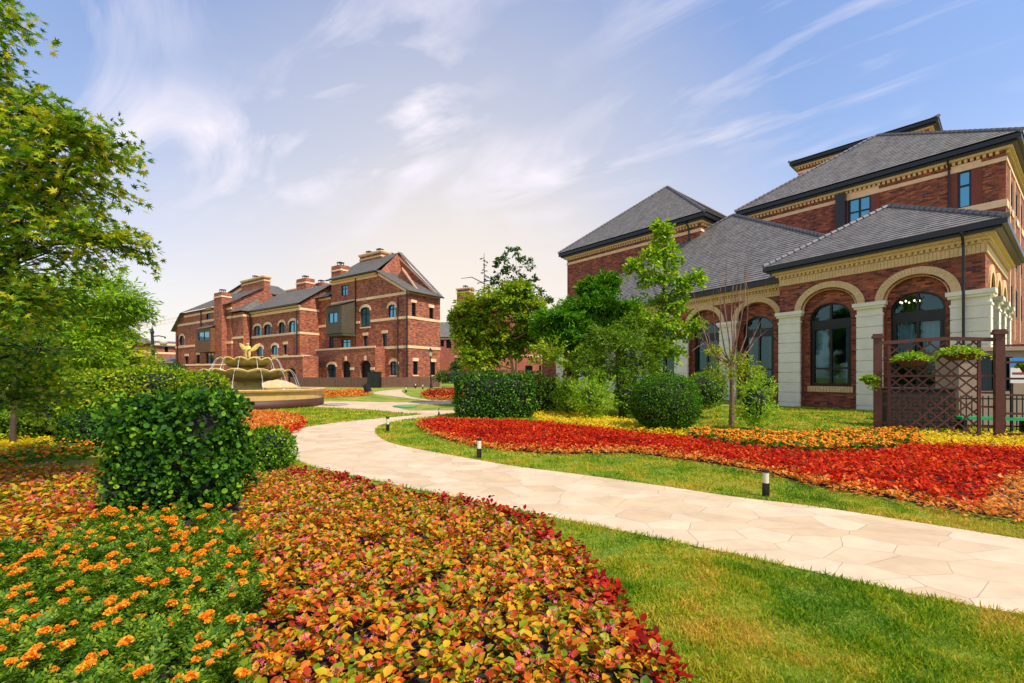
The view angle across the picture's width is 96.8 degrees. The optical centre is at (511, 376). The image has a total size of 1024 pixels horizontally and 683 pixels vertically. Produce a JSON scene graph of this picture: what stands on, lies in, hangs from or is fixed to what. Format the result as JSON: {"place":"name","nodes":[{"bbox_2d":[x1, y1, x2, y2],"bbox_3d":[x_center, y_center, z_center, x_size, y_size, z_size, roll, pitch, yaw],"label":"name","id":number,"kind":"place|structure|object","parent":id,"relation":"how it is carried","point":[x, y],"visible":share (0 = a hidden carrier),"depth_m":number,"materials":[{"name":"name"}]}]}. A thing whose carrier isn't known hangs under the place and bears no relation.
{"place":"outdoors","nodes":[
{"label":"outdoors","id":0,"kind":"place"},
{"bbox_2d":[315,401,463,413],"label":"plaza path","id":1,"kind":"structure","parent":0,"point":[383,406],"depth_m":24.75,"materials":[{"name":"beige stone"}]},
{"bbox_2d":[397,404,463,409],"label":"lawn island","id":2,"kind":"structure","parent":1,"relation":"on","point":[434,407],"depth_m":23.33,"materials":[{"name":"green plant"}]},
{"bbox_2d":[0,382,1023,682],"bbox_3d":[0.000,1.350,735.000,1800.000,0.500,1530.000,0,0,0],"label":"ground","id":3,"kind":"structure","parent":0,"point":[412,392],"depth_m":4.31,"materials":[{"name":"green plant"}]},
{"bbox_2d":[0,433,55,451],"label":"yellow bed","id":4,"kind":"object","parent":3,"relation":"on","point":[3,442],"visible":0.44,"depth_m":10.25,"materials":[{"name":"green plant"}]},
{"bbox_2d":[0,387,69,441],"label":"shaded hedge","id":5,"kind":"object","parent":3,"relation":"on","point":[25,427],"visible":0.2,"depth_m":10.84,"materials":[{"name":"green plant"}]},
{"bbox_2d":[0,438,102,467],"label":"marigold bed","id":6,"kind":"object","parent":3,"relation":"on","point":[46,451],"visible":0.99,"depth_m":8.38,"materials":[{"name":"green plant"}]},
{"bbox_2d":[0,270,157,391],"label":"maple tree","id":7,"kind":"object","parent":3,"relation":"on","point":[138,359],"visible":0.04,"depth_m":14.53,"materials":[{"name":"green plant"}]},
{"bbox_2d":[0,260,164,448],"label":"maple tree","id":8,"kind":"object","parent":3,"relation":"on","point":[118,307],"visible":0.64,"depth_m":11.37,"materials":[{"name":"green plant"}]},
{"bbox_2d":[53,406,119,448],"bbox_3d":[-9.380,1.177,10.161,1.272,1.087,1.223,0,0,0],"label":"round shrub","id":9,"kind":"object","parent":3,"relation":"on","point":[80,425],"visible":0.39,"depth_m":9.78,"materials":[{"name":"green plant"}]},
{"bbox_2d":[50,364,202,417],"bbox_3d":[-9.124,0.450,10.985,2.952,1.521,1.902,0,0,0],"label":"wavy hedge","id":10,"kind":"object","parent":3,"relation":"on","point":[127,380],"visible":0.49,"depth_m":10.35,"materials":[{"name":"green plant"}]},
{"bbox_2d":[126,337,155,363],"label":"house","id":11,"kind":"structure","parent":3,"relation":"on","point":[145,344],"depth_m":75.24,"materials":[{"name":"brick"}]},
{"bbox_2d":[118,324,166,372],"bbox_3d":[-16.580,-0.442,20.044,3.032,4.185,2.374,0,0,0],"label":"young tree","id":12,"kind":"object","parent":3,"relation":"on","point":[152,356],"visible":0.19,"depth_m":20.16,"materials":[{"name":"green plant"}]},
{"bbox_2d":[131,317,177,329],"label":"tower crane","id":13,"kind":"object","parent":3,"relation":"on","point":[156,324],"visible":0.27,"depth_m":261.61,"materials":[{"name":"paint"}]},
{"bbox_2d":[150,327,167,365],"bbox_3d":[-19.408,-0.606,25.000,0.933,4.371,0.420,0,0,0],"label":"street lamp","id":14,"kind":"object","parent":3,"relation":"on","point":[163,341],"visible":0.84,"depth_m":24.94,"materials":[{"name":"black metal"}]},
{"bbox_2d":[150,340,175,359],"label":"house","id":15,"kind":"structure","parent":3,"relation":"on","point":[168,350],"depth_m":97.15,"materials":[{"name":"brick"}]},
{"bbox_2d":[156,356,175,364],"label":"house","id":16,"kind":"structure","parent":3,"relation":"on","point":[171,360],"depth_m":79.21,"materials":[{"name":"brick"}]},
{"bbox_2d":[162,362,189,374],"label":"round bush","id":17,"kind":"object","parent":3,"relation":"on","point":[176,364],"visible":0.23,"depth_m":30.34,"materials":[{"name":"green plant"}]},
{"bbox_2d":[163,364,237,384],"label":"garden wall","id":18,"kind":"structure","parent":3,"relation":"on","point":[194,367],"depth_m":58.82,"materials":[{"name":"stone"}]},
{"bbox_2d":[177,369,232,397],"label":"round bush","id":19,"kind":"object","parent":3,"relation":"on","point":[213,379],"visible":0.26,"depth_m":11.69,"materials":[{"name":"green plant"}]},
{"bbox_2d":[170,275,286,363],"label":"townhouse","id":20,"kind":"structure","parent":3,"relation":"on","point":[204,336],"depth_m":69.44,"materials":[{"name":"brick"}]},
{"bbox_2d":[179,334,184,346],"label":"window","id":21,"kind":"structure","parent":20,"relation":"in","point":[182,337],"depth_m":75.74,"materials":[{"name":"clear glass"}]},
{"bbox_2d":[207,353,213,363],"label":"window","id":22,"kind":"structure","parent":20,"relation":"in","point":[210,356],"depth_m":69.74,"materials":[{"name":"black glass"}]},
{"bbox_2d":[202,343,325,409],"bbox_3d":[-14.277,-0.071,24.600,7.860,3.512,7.860,0,0,0],"label":"fountain","id":23,"kind":"object","parent":3,"relation":"on","point":[247,378],"visible":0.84,"depth_m":23.41,"materials":[{"name":"stone"}]},
{"bbox_2d":[242,423,299,472],"bbox_3d":[-4.237,1.265,7.828,1.035,0.912,0.998,0,0,0],"label":"round shrub","id":24,"kind":"object","parent":3,"relation":"on","point":[273,446],"visible":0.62,"depth_m":7.63,"materials":[{"name":"green plant"}]},
{"bbox_2d":[241,409,307,431],"bbox_3d":[-9.032,1.468,16.070,3.080,0.310,9.962,0,0,-33],"label":"begonia bed","id":25,"kind":"object","parent":3,"relation":"on","point":[276,417],"visible":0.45,"depth_m":15.64,"materials":[{"name":"orange plant"}]},
{"bbox_2d":[226,275,330,382],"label":"townhouse","id":26,"kind":"structure","parent":3,"relation":"on","point":[283,329],"depth_m":60.29,"materials":[{"name":"brick"}]},
{"bbox_2d":[253,323,261,338],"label":"window","id":27,"kind":"structure","parent":26,"relation":"in","point":[257,331],"depth_m":63.73,"materials":[{"name":"teal glass"}]},
{"bbox_2d":[256,344,263,356],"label":"window","id":28,"kind":"structure","parent":26,"relation":"in","point":[260,350],"depth_m":63.33,"materials":[{"name":"teal glass"}]},
{"bbox_2d":[263,322,271,336],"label":"window","id":29,"kind":"structure","parent":26,"relation":"in","point":[268,327],"depth_m":62.11,"materials":[{"name":"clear glass"}]},
{"bbox_2d":[271,343,278,355],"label":"window","id":30,"kind":"structure","parent":26,"relation":"in","point":[275,348],"depth_m":61.07,"materials":[{"name":"teal glass"}]},
{"bbox_2d":[277,320,285,334],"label":"window","id":31,"kind":"structure","parent":26,"relation":"in","point":[282,323],"depth_m":60.06,"materials":[{"name":"clear glass"}]},
{"bbox_2d":[288,318,297,333],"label":"window","id":32,"kind":"structure","parent":26,"relation":"in","point":[292,321],"depth_m":58.54,"materials":[{"name":"teal glass"}]},
{"bbox_2d":[262,379,298,386],"bbox_3d":[-16.047,0.855,30.944,4.285,1.340,4.305,0,0,-43],"label":"stone mound","id":33,"kind":"object","parent":3,"relation":"on","point":[277,383],"visible":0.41,"depth_m":30.31,"materials":[{"name":"beige stone"}]},
{"bbox_2d":[253,413,307,434],"bbox_3d":[-7.189,1.482,14.824,1.176,0.284,7.371,0,0,-18],"label":"red edging","id":34,"kind":"object","parent":3,"relation":"on","point":[293,428],"visible":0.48,"depth_m":13.46,"materials":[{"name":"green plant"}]},
{"bbox_2d":[290,377,366,386],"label":"fence","id":35,"kind":"object","parent":3,"relation":"on","point":[329,381],"visible":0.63,"depth_m":47.73,"materials":[{"name":"brown wood"}]},
{"bbox_2d":[0,467,679,682],"bbox_3d":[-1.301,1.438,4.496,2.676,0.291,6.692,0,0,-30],"label":"begonia bed","id":36,"kind":"object","parent":3,"relation":"on","point":[459,658],"visible":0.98,"depth_m":2.98,"materials":[{"name":"multicoloured plant"}]},
{"bbox_2d":[0,458,109,547],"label":"begonia bed","id":37,"kind":"object","parent":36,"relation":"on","point":[19,488],"visible":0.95,"depth_m":5.36,"materials":[{"name":"multicoloured plant"}]},
{"bbox_2d":[0,0,165,432],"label":"maple tree","id":38,"kind":"object","parent":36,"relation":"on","point":[29,169],"visible":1,"depth_m":5.49,"materials":[{"name":"green plant"}]},
{"bbox_2d":[0,502,277,682],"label":"marigold bed","id":39,"kind":"object","parent":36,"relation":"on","point":[61,631],"visible":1,"depth_m":2.82,"materials":[{"name":"green plant"}]},
{"bbox_2d":[91,382,265,520],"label":"hedge block","id":40,"kind":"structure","parent":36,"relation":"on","point":[185,448],"depth_m":5.08,"materials":[{"name":"green plant"}]},
{"bbox_2d":[283,465,693,682],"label":"red edging","id":41,"kind":"object","parent":36,"relation":"on","point":[643,637],"visible":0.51,"depth_m":3.43,"materials":[{"name":"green plant"}]},
{"bbox_2d":[323,388,371,397],"bbox_3d":[-12.384,1.182,33.734,4.089,0.536,8.047,0,0,-16],"label":"begonia bed","id":42,"kind":"object","parent":3,"relation":"on","point":[348,392],"visible":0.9,"depth_m":32.91,"materials":[{"name":"orange plant"}]},
{"bbox_2d":[367,372,381,387],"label":"utility cabinet","id":43,"kind":"object","parent":3,"relation":"on","point":[374,379],"visible":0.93,"depth_m":44.64,"materials":[{"name":"black metal"}]},
{"bbox_2d":[315,248,443,385],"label":"townhouse","id":44,"kind":"structure","parent":3,"relation":"on","point":[379,310],"depth_m":53.47,"materials":[{"name":"brick"}]},
{"bbox_2d":[342,339,349,347],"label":"window","id":45,"kind":"structure","parent":44,"relation":"in","point":[345,343],"depth_m":56.49,"materials":[{"name":"teal glass"}]},
{"bbox_2d":[359,304,370,328],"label":"window","id":46,"kind":"structure","parent":44,"relation":"in","point":[365,312],"depth_m":54.40,"materials":[{"name":"teal glass"}]},
{"bbox_2d":[382,330,387,348],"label":"window","id":47,"kind":"structure","parent":44,"relation":"in","point":[383,331],"depth_m":52.40,"materials":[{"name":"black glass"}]},
{"bbox_2d":[387,302,396,319],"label":"window","id":48,"kind":"structure","parent":44,"relation":"in","point":[392,309],"depth_m":51.61,"materials":[{"name":"teal glass"}]},
{"bbox_2d":[389,358,398,376],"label":"window","id":49,"kind":"structure","parent":44,"relation":"in","point":[393,364],"depth_m":51.44,"materials":[{"name":"black glass"}]},
{"bbox_2d":[411,299,416,318],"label":"window","id":50,"kind":"structure","parent":44,"relation":"in","point":[412,300],"depth_m":50.75,"materials":[{"name":"black glass"}]},
{"bbox_2d":[412,358,418,375],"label":"window","id":51,"kind":"structure","parent":44,"relation":"in","point":[414,360],"depth_m":50.96,"materials":[{"name":"clear glass"}]},
{"bbox_2d":[429,304,433,321],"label":"window","id":52,"kind":"structure","parent":44,"relation":"in","point":[431,306],"depth_m":53.02,"materials":[{"name":"black glass"}]},
{"bbox_2d":[431,359,435,376],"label":"window","id":53,"kind":"structure","parent":44,"relation":"in","point":[433,361],"depth_m":53.28,"materials":[{"name":"black glass"}]},
{"bbox_2d":[382,377,438,386],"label":"wooden fence","id":54,"kind":"object","parent":3,"relation":"on","point":[397,381],"visible":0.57,"depth_m":46.45,"materials":[{"name":"brown wood"}]},
{"bbox_2d":[428,347,432,387],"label":"street lamp","id":55,"kind":"object","parent":3,"relation":"on","point":[430,350],"visible":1,"depth_m":44.45,"materials":[{"name":"black metal"}]},
{"bbox_2d":[420,387,463,400],"bbox_3d":[-4.182,1.173,31.792,5.189,0.668,10.330,0,0,0],"label":"begonia bed","id":56,"kind":"object","parent":3,"relation":"on","point":[442,392],"visible":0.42,"depth_m":30.46,"materials":[{"name":"orange plant"}]},
{"bbox_2d":[440,322,454,375],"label":"house","id":57,"kind":"structure","parent":3,"relation":"on","point":[447,358],"depth_m":98.00,"materials":[{"name":"brick"}]},
{"bbox_2d":[448,359,461,372],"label":"cone shrub","id":58,"kind":"object","parent":3,"relation":"on","point":[454,366],"visible":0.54,"depth_m":46.02,"materials":[{"name":"green plant"}]},
{"bbox_2d":[461,258,490,293],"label":"spruce tree","id":59,"kind":"object","parent":3,"relation":"on","point":[484,281],"visible":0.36,"depth_m":45.98,"materials":[{"name":"plant"}]},
{"bbox_2d":[477,438,481,457],"bbox_3d":[-0.640,1.410,8.846,0.098,0.420,0.098,0,0,0],"label":"bollard lamp","id":60,"kind":"object","parent":3,"relation":"on","point":[479,451],"visible":0.91,"depth_m":8.81,"materials":[{"name":"black metal"}]},
{"bbox_2d":[454,285,514,371],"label":"house","id":61,"kind":"structure","parent":3,"relation":"on","point":[465,289],"depth_m":74.79,"materials":[{"name":"brick"}]},
{"bbox_2d":[432,369,547,383],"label":"hedge","id":62,"kind":"object","parent":3,"relation":"on","point":[444,377],"visible":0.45,"depth_m":42.02,"materials":[{"name":"green plant"}]},
{"bbox_2d":[451,372,538,418],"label":"hedge block","id":63,"kind":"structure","parent":3,"relation":"on","point":[491,398],"depth_m":17.41,"materials":[{"name":"green plant"}]},
{"bbox_2d":[446,277,548,379],"bbox_3d":[-0.634,-1.737,24.034,6.050,6.814,4.408,0,0,0],"label":"broad maple","id":64,"kind":"object","parent":3,"relation":"on","point":[473,329],"visible":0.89,"depth_m":23.48,"materials":[{"name":"green plant"}]},
{"bbox_2d":[489,245,554,376],"bbox_3d":[0.755,-4.171,34.006,4.949,11.145,2.457,0,0,0],"label":"tufted tree","id":65,"kind":"object","parent":3,"relation":"on","point":[548,299],"visible":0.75,"depth_m":33.70,"materials":[{"name":"green plant"}]},
{"bbox_2d":[517,344,541,373],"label":"house","id":66,"kind":"structure","parent":3,"relation":"on","point":[524,365],"depth_m":77.69,"materials":[{"name":"brick"}]},
{"bbox_2d":[528,377,560,414],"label":"hedge block","id":67,"kind":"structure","parent":3,"relation":"on","point":[545,388],"depth_m":18.82,"materials":[{"name":"green plant"}]},
{"bbox_2d":[550,372,577,414],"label":"feathery shrub","id":68,"kind":"object","parent":3,"relation":"on","point":[562,387],"visible":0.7,"depth_m":17.09,"materials":[{"name":"green plant"}]},
{"bbox_2d":[526,334,602,414],"bbox_3d":[2.156,-0.033,18.713,3.186,3.374,1.921,0,0,0],"label":"thin stemmed tree","id":69,"kind":"object","parent":3,"relation":"on","point":[543,350],"visible":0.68,"depth_m":18.47,"materials":[{"name":"green plant"}]},
{"bbox_2d":[528,267,646,411],"bbox_3d":[3.495,-1.724,20.679,5.635,6.778,4.224,0,0,0],"label":"broadleaf tree","id":70,"kind":"object","parent":3,"relation":"on","point":[571,320],"visible":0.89,"depth_m":20.02,"materials":[{"name":"green plant"}]},
{"bbox_2d":[561,371,620,419],"bbox_3d":[2.819,0.694,16.316,2.127,1.882,2.128,0,0,0],"label":"feathery shrub","id":71,"kind":"object","parent":3,"relation":"on","point":[594,397],"visible":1,"depth_m":15.99,"materials":[{"name":"green plant"}]},
{"bbox_2d":[569,308,675,417],"bbox_3d":[4.294,-0.543,17.668,4.317,4.401,2.875,0,0,0],"label":"spreading shrub","id":72,"kind":"object","parent":3,"relation":"on","point":[613,340],"visible":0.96,"depth_m":17.45,"materials":[{"name":"green plant"}]},
{"bbox_2d":[610,380,641,416],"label":"round bush","id":73,"kind":"object","parent":3,"relation":"on","point":[623,394],"visible":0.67,"depth_m":17.02,"materials":[{"name":"green plant"}]},
{"bbox_2d":[621,217,709,372],"bbox_3d":[6.096,-2.372,18.279,3.616,8.045,2.102,0,0,0],"label":"tall young tree","id":74,"kind":"object","parent":3,"relation":"on","point":[666,303],"visible":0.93,"depth_m":17.98,"materials":[{"name":"green plant"}]},
{"bbox_2d":[688,370,729,409],"bbox_3d":[7.424,0.526,17.495,1.754,1.554,1.826,0,0,0],"label":"round bush","id":75,"kind":"object","parent":3,"relation":"on","point":[712,391],"visible":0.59,"depth_m":16.93,"materials":[{"name":"green plant"}]},
{"bbox_2d":[416,414,1023,518],"bbox_3d":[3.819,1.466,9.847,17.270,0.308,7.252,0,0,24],"label":"red bed","id":76,"kind":"object","parent":3,"relation":"on","point":[934,456],"visible":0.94,"depth_m":8.56,"materials":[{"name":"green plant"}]},
{"bbox_2d":[532,409,687,435],"bbox_3d":[2.252,1.446,15.867,2.882,0.308,9.512,0,0,-18],"label":"yellow bed","id":77,"kind":"object","parent":76,"relation":"on","point":[558,416],"visible":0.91,"depth_m":14.73,"materials":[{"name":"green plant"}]},
{"bbox_2d":[628,372,703,431],"bbox_3d":[4.418,0.740,13.180,2.053,1.768,2.054,0,0,0],"label":"round bush","id":78,"kind":"object","parent":76,"relation":"on","point":[670,400],"visible":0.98,"depth_m":12.54,"materials":[{"name":"green plant"}]},
{"bbox_2d":[415,420,1023,521],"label":"peach edging","id":79,"kind":"object","parent":76,"relation":"on","point":[998,504],"visible":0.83,"depth_m":6.53,"materials":[{"name":"orange plant"}]},
{"bbox_2d":[688,426,924,451],"bbox_3d":[7.585,1.418,10.700,6.453,0.285,3.467,0,0,0],"label":"orange bed","id":80,"kind":"object","parent":76,"relation":"on","point":[845,438],"visible":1,"depth_m":10.33,"materials":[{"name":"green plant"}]},
{"bbox_2d":[871,329,1023,439],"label":"lattice screen","id":81,"kind":"object","parent":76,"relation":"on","point":[998,375],"visible":0.9,"depth_m":11.67,"materials":[{"name":"brown wood"}]},
{"bbox_2d":[858,374,880,390],"bbox_3d":[9.666,0.151,12.294,0.515,0.467,0.461,0,0,0],"label":"hanging planter","id":82,"kind":"object","parent":81,"relation":"hanging from","point":[870,379],"visible":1,"depth_m":12.20,"materials":[{"name":"ceramic"}]},
{"bbox_2d":[889,350,936,365],"bbox_3d":[10.470,-0.488,11.915,1.044,0.416,0.876,0,0,0],"label":"hanging planter","id":83,"kind":"object","parent":81,"relation":"hanging from","point":[901,361],"visible":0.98,"depth_m":11.72,"materials":[{"name":"ceramic"}]},
{"bbox_2d":[934,343,992,360],"bbox_3d":[11.260,-0.607,11.384,1.122,0.430,0.895,0,0,0],"label":"hanging planter","id":84,"kind":"object","parent":81,"relation":"hanging from","point":[956,355],"visible":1,"depth_m":11.23,"materials":[{"name":"ceramic"}]},
{"bbox_2d":[1013,363,1023,371],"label":"hanging planter","id":85,"kind":"object","parent":81,"relation":"hanging from","point":[1020,365],"visible":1,"depth_m":11.01,"materials":[{"name":"ceramic"}]},
{"bbox_2d":[915,427,1023,449],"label":"yellow bed","id":86,"kind":"object","parent":76,"relation":"on","point":[985,436],"visible":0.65,"depth_m":10.59,"materials":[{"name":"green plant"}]},
{"bbox_2d":[953,416,1023,432],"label":"bench","id":87,"kind":"object","parent":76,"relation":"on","point":[964,422],"visible":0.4,"depth_m":12.83,"materials":[{"name":"green paint"}]},
{"bbox_2d":[1010,358,1023,432],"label":"notice board","id":88,"kind":"object","parent":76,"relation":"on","point":[1016,373],"visible":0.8,"depth_m":12.61,"materials":[{"name":"brown wood"}]},
{"bbox_2d":[692,249,767,426],"bbox_3d":[7.002,-1.233,14.624,2.535,5.669,1.223,0,0,0],"label":"bare tree","id":89,"kind":"object","parent":3,"relation":"on","point":[731,362],"visible":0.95,"depth_m":14.54,"materials":[{"name":"brown plant"}]},
{"bbox_2d":[730,368,784,429],"bbox_3d":[7.244,0.726,13.469,1.476,2.079,1.468,0,0,0],"label":"feathery shrub","id":90,"kind":"object","parent":3,"relation":"on","point":[755,400],"visible":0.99,"depth_m":13.33,"materials":[{"name":"green plant"}]},
{"bbox_2d":[762,469,769,496],"bbox_3d":[3.385,1.430,6.068,0.088,0.380,0.088,0,0,0],"label":"bollard lamp","id":91,"kind":"object","parent":3,"relation":"on","point":[765,486],"visible":0.89,"depth_m":6.04,"materials":[{"name":"black metal"}]},
{"bbox_2d":[542,114,1023,410],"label":"clubhouse","id":92,"kind":"structure","parent":3,"relation":"on","point":[848,247],"depth_m":27.90,"materials":[{"name":"brick"}]},
{"bbox_2d":[695,323,718,376],"bbox_3d":[13.295,-1.500,30.790,0.276,4.300,1.915,0,0,-30],"label":"window","id":93,"kind":"structure","parent":92,"relation":"in","point":[698,351],"depth_m":31.40,"materials":[{"name":"black glass"}]},
{"bbox_2d":[741,316,773,392],"bbox_3d":[15.019,-1.350,27.600,0.473,4.600,2.113,0,0,-30],"label":"window","id":94,"kind":"structure","parent":92,"relation":"in","point":[770,332],"depth_m":27.59,"materials":[{"name":"black glass"}]},
{"bbox_2d":[807,303,852,392],"bbox_3d":[16.230,-1.480,23.123,0.473,4.520,2.113,0,0,-30],"label":"window","id":95,"kind":"structure","parent":92,"relation":"in","point":[822,327],"depth_m":23.28,"materials":[{"name":"black glass"}]},
{"bbox_2d":[848,195,870,222],"bbox_3d":[25.949,-12.354,33.942,0.950,2.177,1.185,0,0,0],"label":"window","id":96,"kind":"structure","parent":92,"relation":"in","point":[859,207],"depth_m":34.02,"materials":[{"name":"teal glass"}]},
{"bbox_2d":[891,292,945,386],"bbox_3d":[18.038,-1.630,20.183,0.276,4.220,1.915,0,0,-30],"label":"window","id":97,"kind":"structure","parent":92,"relation":"in","point":[934,321],"depth_m":20.13,"materials":[{"name":"black glass"}]},
{"bbox_2d":[958,170,970,207],"bbox_3d":[29.382,-12.142,29.528,0.466,2.414,0.563,0,0,0],"label":"window","id":98,"kind":"structure","parent":92,"relation":"in","point":[964,178],"depth_m":29.55,"materials":[{"name":"teal glass"}]},
{"bbox_2d":[1015,289,1016,319],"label":"window","id":99,"kind":"structure","parent":92,"relation":"in","point":[1015,289],"depth_m":30.84,"materials":[{"name":"white glass"}]},
{"bbox_2d":[1015,192,1016,224],"bbox_3d":[34.177,-11.400,30.881,0.900,2.000,0.090,0,0,-38],"label":"window","id":100,"kind":"structure","parent":92,"relation":"in","point":[1015,192],"depth_m":30.84,"materials":[{"name":"white glass"}]},
{"bbox_2d":[882,387,956,426],"bbox_3d":[12.760,0.950,14.446,1.851,1.200,0.810,0,0,13],"label":"storage box","id":101,"kind":"object","parent":3,"relation":"on","point":[930,393],"visible":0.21,"depth_m":14.10,"materials":[{"name":"brown wood"}]},
{"bbox_2d":[882,395,1023,432],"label":"iron railing","id":102,"kind":"object","parent":3,"relation":"on","point":[966,398],"visible":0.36,"depth_m":13.19,"materials":[{"name":"black metal"}]},
{"bbox_2d":[930,347,1023,427],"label":"garden shed","id":103,"kind":"structure","parent":3,"relation":"on","point":[987,368],"depth_m":14.44,"materials":[{"name":"beige paint"}]},
{"bbox_2d":[981,357,1010,390],"bbox_3d":[15.233,-0.080,14.366,0.733,1.077,0.373,0,0,0],"label":"window","id":104,"kind":"structure","parent":103,"relation":"in","point":[986,363],"depth_m":14.42,"materials":[{"name":"black glass"}]},
{"bbox_2d":[0,0,1023,341],"label":"sky","id":105,"kind":"structure","parent":0,"point":[290,140],"materials":[{"name":"blue"}]},
{"bbox_2d":[287,389,1023,613],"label":"path","id":106,"kind":"structure","parent":0,"point":[975,567],"depth_m":5.08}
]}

